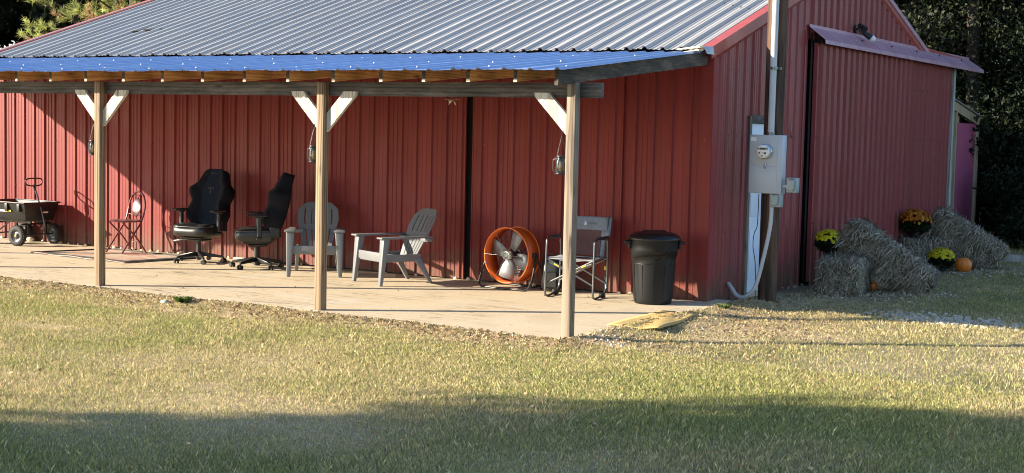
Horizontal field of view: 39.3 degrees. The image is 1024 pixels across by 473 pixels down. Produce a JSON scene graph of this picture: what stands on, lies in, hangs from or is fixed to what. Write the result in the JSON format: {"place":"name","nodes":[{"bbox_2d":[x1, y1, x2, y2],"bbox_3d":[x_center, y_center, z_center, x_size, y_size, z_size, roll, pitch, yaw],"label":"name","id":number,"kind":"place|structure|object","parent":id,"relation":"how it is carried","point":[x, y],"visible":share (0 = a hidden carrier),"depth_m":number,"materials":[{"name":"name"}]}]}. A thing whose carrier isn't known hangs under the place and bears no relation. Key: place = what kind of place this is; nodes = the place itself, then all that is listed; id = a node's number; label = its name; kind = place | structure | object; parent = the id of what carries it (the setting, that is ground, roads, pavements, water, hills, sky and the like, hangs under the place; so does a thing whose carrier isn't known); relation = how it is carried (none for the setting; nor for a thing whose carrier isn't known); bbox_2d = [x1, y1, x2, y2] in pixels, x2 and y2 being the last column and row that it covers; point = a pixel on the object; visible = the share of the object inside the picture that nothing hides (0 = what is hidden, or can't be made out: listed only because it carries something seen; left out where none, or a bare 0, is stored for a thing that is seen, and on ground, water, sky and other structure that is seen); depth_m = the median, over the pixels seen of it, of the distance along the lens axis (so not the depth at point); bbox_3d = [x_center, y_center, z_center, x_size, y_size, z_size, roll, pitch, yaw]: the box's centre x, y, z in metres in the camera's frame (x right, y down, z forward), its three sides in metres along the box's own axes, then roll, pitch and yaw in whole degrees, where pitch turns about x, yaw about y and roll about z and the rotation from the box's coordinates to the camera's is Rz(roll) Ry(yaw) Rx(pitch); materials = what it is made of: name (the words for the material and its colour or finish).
{"place":"outdoors","nodes":[
{"label":"outdoors","id":0,"kind":"place"},
{"bbox_2d":[0,0,128,47],"bbox_3d":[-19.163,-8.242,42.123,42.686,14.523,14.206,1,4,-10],"label":"woods","id":1,"kind":"object","parent":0,"point":[18,5],"depth_m":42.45,"materials":[{"name":"green plant"}]},
{"bbox_2d":[32,259,588,324],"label":"fallen leaves","id":2,"kind":"object","parent":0,"point":[285,280],"visible":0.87,"depth_m":16.71,"materials":[{"name":"brown plant"}]},
{"bbox_2d":[0,238,730,339],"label":"patio","id":3,"kind":"structure","parent":0,"point":[445,301],"depth_m":16.20,"materials":[{"name":"beige concrete"}]},
{"bbox_2d":[0,178,60,245],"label":"garden cart","id":4,"kind":"object","parent":3,"relation":"on","point":[24,213],"visible":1,"depth_m":21.23,"materials":[{"name":"black plastic"}]},
{"bbox_2d":[30,248,195,262],"bbox_3d":[-5.497,0.251,19.859,2.092,0.028,1.208,4,5,35],"label":"rug","id":5,"kind":"object","parent":3,"relation":"on","point":[126,256],"visible":0.81,"depth_m":19.79,"materials":[{"name":"beige fabric"}]},
{"bbox_2d":[105,191,145,253],"bbox_3d":[-5.430,-0.206,20.206,0.436,0.870,0.438,5,6,41],"label":"bistro chair","id":6,"kind":"object","parent":5,"relation":"on","point":[136,208],"visible":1,"depth_m":20.26,"materials":[{"name":"red metal"}]},
{"bbox_2d":[172,169,234,264],"bbox_3d":[-4.154,-0.281,19.234,0.728,1.247,0.835,3,5,26],"label":"gaming chair","id":7,"kind":"object","parent":3,"relation":"on","point":[212,193],"visible":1,"depth_m":19.29,"materials":[{"name":"black leather"}]},
{"bbox_2d":[229,172,294,269],"bbox_3d":[-3.239,-0.214,18.615,0.834,1.247,0.733,0,4,-11],"label":"gaming chair","id":8,"kind":"object","parent":3,"relation":"on","point":[272,218],"visible":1,"depth_m":18.39,"materials":[{"name":"black leather"}]},
{"bbox_2d":[284,202,345,277],"bbox_3d":[-2.459,0.026,18.071,0.746,0.883,0.912,1,4,-5],"label":"adirondack chair","id":9,"kind":"object","parent":3,"relation":"on","point":[336,250],"visible":0.91,"depth_m":18.22,"materials":[{"name":"grey plastic"}]},
{"bbox_2d":[351,208,436,285],"bbox_3d":[-1.358,0.110,17.283,0.912,0.883,0.746,-2,5,-35],"label":"adirondack chair","id":10,"kind":"object","parent":3,"relation":"on","point":[415,236],"visible":1,"depth_m":17.27,"materials":[{"name":"grey plastic"}]},
{"bbox_2d":[478,226,542,291],"bbox_3d":[0.021,0.246,16.912,0.784,0.729,0.454,5,5,37],"label":"drum fan","id":11,"kind":"object","parent":3,"relation":"on","point":[528,264],"visible":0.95,"depth_m":16.87},
{"bbox_2d":[541,253,562,291],"bbox_3d":[0.463,0.416,16.654,0.240,0.448,0.205,2,4,15],"label":"gear bag","id":12,"kind":"object","parent":3,"relation":"on","point":[552,271],"visible":0.57,"depth_m":16.58,"materials":[{"name":"black fabric"}]},
{"bbox_2d":[544,216,611,299],"bbox_3d":[0.756,0.228,16.210,0.630,0.902,0.602,3,5,24],"label":"camp chair","id":13,"kind":"object","parent":3,"relation":"on","point":[593,234],"visible":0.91,"depth_m":16.32,"materials":[{"name":"grey fabric"}]},
{"bbox_2d":[623,230,685,304],"bbox_3d":[1.555,0.330,15.744,0.583,0.803,0.583,5,6,43],"label":"trash can","id":14,"kind":"object","parent":3,"relation":"on","point":[654,253],"visible":1,"depth_m":15.55,"materials":[{"name":"grey plastic"}]},
{"bbox_2d":[0,0,983,336],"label":"barn","id":15,"kind":"structure","parent":0,"point":[650,112],"depth_m":18.14,"materials":[{"name":"red paint"}]},
{"bbox_2d":[88,125,93,154],"bbox_3d":[-4.719,-1.114,16.201,0.114,0.393,0.131,0,5,-21],"label":"jar lantern","id":16,"kind":"object","parent":15,"relation":"attached to","point":[91,148],"visible":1,"depth_m":16.16,"materials":[{"name":"clear glass"}]},
{"bbox_2d":[307,124,315,162],"bbox_3d":[-1.997,-0.945,14.483,0.114,0.393,0.131,0,5,-21],"label":"jar lantern","id":17,"kind":"object","parent":15,"relation":"attached to","point":[311,156],"visible":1,"depth_m":14.44,"materials":[{"name":"clear glass"}]},
{"bbox_2d":[268,78,467,278],"bbox_3d":[-1.921,-0.914,18.489,3.190,2.700,0.042,4,5,32],"label":"sliding door","id":18,"kind":"structure","parent":15,"relation":"in","point":[391,159],"depth_m":18.31,"materials":[{"name":"red paint"}]},
{"bbox_2d":[470,76,625,291],"bbox_3d":[0.386,-0.754,17.034,2.075,2.700,0.042,4,5,32],"label":"sliding door","id":19,"kind":"structure","parent":15,"relation":"in","point":[516,141],"depth_m":17.07,"materials":[{"name":"red paint"}]},
{"bbox_2d":[552,131,565,174],"bbox_3d":[0.444,-0.755,12.945,0.114,0.393,0.131,0,5,-21],"label":"jar lantern","id":20,"kind":"object","parent":15,"relation":"attached to","point":[559,164],"visible":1,"depth_m":12.90,"materials":[{"name":"clear glass"}]},
{"bbox_2d":[727,207,773,298],"bbox_3d":[2.678,0.185,16.285,0.554,1.067,0.130,4,5,37],"label":"flexible conduit","id":21,"kind":"object","parent":15,"relation":"attached to","point":[759,273],"visible":1,"depth_m":16.18,"materials":[{"name":"grey plastic"}]},
{"bbox_2d":[742,115,763,297],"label":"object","id":22,"kind":"structure","parent":15,"relation":"in","point":[751,199],"depth_m":17.00,"materials":[{"name":"white paint"}]},
{"bbox_2d":[805,43,914,285],"bbox_3d":[4.939,-1.014,20.068,0.084,3.105,4.090,4,5,32],"label":"sliding door","id":23,"kind":"structure","parent":15,"relation":"in","point":[861,120],"depth_m":19.64,"materials":[{"name":"red paint"}]},
{"bbox_2d":[853,23,875,41],"bbox_3d":[4.793,-2.778,19.557,0.252,0.248,0.352,4,5,32],"label":"security light","id":24,"kind":"object","parent":15,"relation":"attached to","point":[867,35],"visible":1,"depth_m":19.59,"materials":[{"name":"black plastic"}]},
{"bbox_2d":[907,61,951,236],"bbox_3d":[6.583,-1.167,22.683,0.052,3.095,2.135,4,5,31],"label":"sliding door","id":25,"kind":"structure","parent":15,"relation":"in","point":[931,111],"depth_m":22.66,"materials":[{"name":"red paint"}]},
{"bbox_2d":[0,218,1023,472],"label":"lawn","id":26,"kind":"structure","parent":0,"point":[802,348],"depth_m":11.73,"materials":[{"name":"plant"}]},
{"bbox_2d":[15,0,145,42],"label":"pine tree","id":27,"kind":"object","parent":26,"relation":"on","point":[106,6],"visible":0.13,"depth_m":31.36,"materials":[{"name":"green plant"}]},
{"bbox_2d":[173,296,193,302],"bbox_3d":[-3.412,0.654,14.918,0.216,0.070,0.239,4,5,32],"label":"weed tuft","id":28,"kind":"object","parent":26,"relation":"on","point":[181,299],"visible":1,"depth_m":14.88,"materials":[{"name":"green plant"}]},
{"bbox_2d":[0,276,592,357],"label":"leaf litter","id":29,"kind":"object","parent":26,"relation":"on","point":[365,318],"visible":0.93,"depth_m":14.05,"materials":[{"name":"brown plant"}]},
{"bbox_2d":[3,286,1023,472],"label":"fallen leaves","id":30,"kind":"object","parent":26,"relation":"on","point":[479,439],"visible":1,"depth_m":9.96,"materials":[{"name":"brown plant"}]},
{"bbox_2d":[606,310,695,328],"bbox_3d":[1.476,0.826,14.330,0.544,0.041,1.384,4,5,28],"label":"coir mat","id":31,"kind":"object","parent":26,"relation":"on","point":[662,321],"visible":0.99,"depth_m":14.22,"materials":[{"name":"beige wicker"}]},
{"bbox_2d":[411,289,981,363],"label":"leaf litter","id":32,"kind":"object","parent":26,"relation":"on","point":[756,327],"visible":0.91,"depth_m":14.34,"materials":[{"name":"brown plant"}]},
{"bbox_2d":[716,303,731,308],"bbox_3d":[2.291,0.747,15.454,0.180,0.051,0.159,1,4,-1],"label":"weed tuft","id":33,"kind":"object","parent":26,"relation":"on","point":[723,306],"visible":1,"depth_m":15.44,"materials":[{"name":"green plant"}]},
{"bbox_2d":[757,0,788,302],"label":"utility pole","id":34,"kind":"object","parent":26,"relation":"on","point":[777,25],"visible":0.81,"depth_m":16.15,"materials":[{"name":"grey wood"}]},
{"bbox_2d":[753,194,758,298],"bbox_3d":[2.772,0.163,16.362,0.064,1.300,0.017,2,4,6],"label":"ground wire","id":35,"kind":"object","parent":34,"relation":"attached to","point":[753,241],"visible":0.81,"depth_m":16.35,"materials":[{"name":"black rubber"}]},
{"bbox_2d":[748,135,786,193],"bbox_3d":[2.848,-0.811,16.097,0.390,0.655,0.226,4,5,32],"label":"meter panel","id":36,"kind":"object","parent":34,"relation":"attached to","point":[767,166],"visible":1,"depth_m":16.05,"materials":[{"name":"grey metal"}]},
{"bbox_2d":[769,194,782,206],"bbox_3d":[2.958,-0.407,16.091,0.130,0.155,0.118,4,5,32],"label":"outlet box","id":37,"kind":"object","parent":36,"relation":"attached to","point":[775,200],"visible":1,"depth_m":16.05,"materials":[{"name":"grey plastic"}]},
{"bbox_2d":[810,251,875,297],"bbox_3d":[4.085,0.503,17.709,0.733,0.720,1.166,3,5,22],"label":"hay bale","id":38,"kind":"object","parent":26,"relation":"on","point":[842,274],"visible":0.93,"depth_m":17.30,"materials":[{"name":"plant"}]},
{"bbox_2d":[814,228,840,254],"bbox_3d":[4.005,0.068,18.146,0.373,0.341,0.389,4,5,32],"label":"potted mum","id":39,"kind":"object","parent":38,"relation":"on","point":[824,242],"visible":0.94,"depth_m":18.05,"materials":[{"name":"yellow plant"}]},
{"bbox_2d":[869,280,877,289],"bbox_3d":[4.514,0.607,17.998,0.140,0.127,0.135,4,5,32],"label":"pumpkin","id":40,"kind":"object","parent":26,"relation":"on","point":[874,286],"visible":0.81,"depth_m":17.95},
{"bbox_2d":[832,215,943,294],"bbox_3d":[4.684,0.312,18.006,1.419,1.116,0.769,3,5,22],"label":"hay bale","id":41,"kind":"object","parent":26,"relation":"on","point":[896,266],"visible":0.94,"depth_m":17.78,"materials":[{"name":"plant"}]},
{"bbox_2d":[780,266,1023,309],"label":"loose hay","id":42,"kind":"object","parent":26,"relation":"on","point":[977,270],"visible":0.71,"depth_m":17.55,"materials":[{"name":"plant"}]},
{"bbox_2d":[899,233,964,269],"bbox_3d":[6.228,0.280,21.436,1.211,0.724,0.803,1,4,-3],"label":"hay bale","id":43,"kind":"object","parent":26,"relation":"on","point":[923,245],"visible":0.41,"depth_m":21.16,"materials":[{"name":"plant"}]},
{"bbox_2d":[898,208,932,238],"bbox_3d":[5.987,-0.191,21.317,0.506,0.456,0.497,4,5,32],"label":"potted mum","id":44,"kind":"object","parent":43,"relation":"on","point":[916,224],"visible":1,"depth_m":21.20,"materials":[{"name":"orange plant"}]},
{"bbox_2d":[858,307,1023,331],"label":"gravel","id":45,"kind":"structure","parent":26,"relation":"on","point":[939,320],"depth_m":15.22,"materials":[{"name":"grey gravel"}]},
{"bbox_2d":[927,247,955,272],"bbox_3d":[6.194,0.334,20.711,0.399,0.368,0.395,4,5,32],"label":"potted mum","id":46,"kind":"object","parent":26,"relation":"on","point":[943,257],"visible":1,"depth_m":20.60,"materials":[{"name":"yellow plant"}]},
{"bbox_2d":[894,0,1023,218],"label":"broadleaf tree","id":47,"kind":"object","parent":26,"relation":"on","point":[936,33],"visible":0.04,"depth_m":27.41,"materials":[{"name":"green plant"}]},
{"bbox_2d":[895,0,1023,234],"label":"woods","id":48,"kind":"object","parent":26,"relation":"on","point":[1005,43],"depth_m":28.07,"materials":[{"name":"green plant"}]},
{"bbox_2d":[954,255,971,271],"bbox_3d":[6.508,0.392,20.704,0.250,0.244,0.241,4,5,32],"label":"pumpkin","id":49,"kind":"object","parent":26,"relation":"on","point":[963,264],"visible":0.94,"depth_m":20.62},
{"bbox_2d":[950,98,980,223],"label":"pink shed","id":50,"kind":"structure","parent":26,"relation":"on","point":[964,179],"depth_m":26.64,"materials":[{"name":"metal"}]},
{"bbox_2d":[923,204,1009,269],"bbox_3d":[6.777,0.079,21.452,1.339,1.131,0.878,3,5,20],"label":"hay bale","id":51,"kind":"object","parent":26,"relation":"on","point":[983,249],"visible":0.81,"depth_m":21.14,"materials":[{"name":"plant"}]},
{"bbox_2d":[955,89,1000,210],"bbox_3d":[9.034,-1.554,29.258,2.061,3.325,1.693,2,4,9],"label":"shrub","id":52,"kind":"object","parent":26,"relation":"on","point":[986,166],"visible":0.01,"depth_m":28.85,"materials":[{"name":"green plant"}]},
{"bbox_2d":[1001,255,1023,262],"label":"landscape timber","id":53,"kind":"object","parent":26,"relation":"on","point":[1017,258],"visible":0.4,"depth_m":22.72,"materials":[{"name":"grey wood"}]},
{"bbox_2d":[558,328,652,346],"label":"gravel","id":54,"kind":"structure","parent":0,"point":[615,338],"depth_m":12.99,"materials":[{"name":"grey gravel"}]},
{"bbox_2d":[667,316,1007,351],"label":"gravel","id":55,"kind":"structure","parent":0,"point":[771,331],"depth_m":14.01,"materials":[{"name":"grey gravel"}]},
{"bbox_2d":[812,242,1023,306],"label":"grass","id":56,"kind":"structure","parent":0,"point":[979,290],"depth_m":18.93,"materials":[{"name":"plant"}]},
{"bbox_3d":[3.050,-0.558,16.023,0.055,0.039,0.040,4,5,32],"label":"box nipple","id":57,"kind":"object","parent":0,"visible":0},
{"bbox_2d":[786,178,799,192],"bbox_3d":[3.120,-0.570,15.967,0.120,0.165,0.118,4,5,32],"label":"outlet box","id":58,"kind":"object","parent":57,"relation":"attached to","point":[792,185],"visible":1,"depth_m":15.93,"materials":[{"name":"grey plastic"}]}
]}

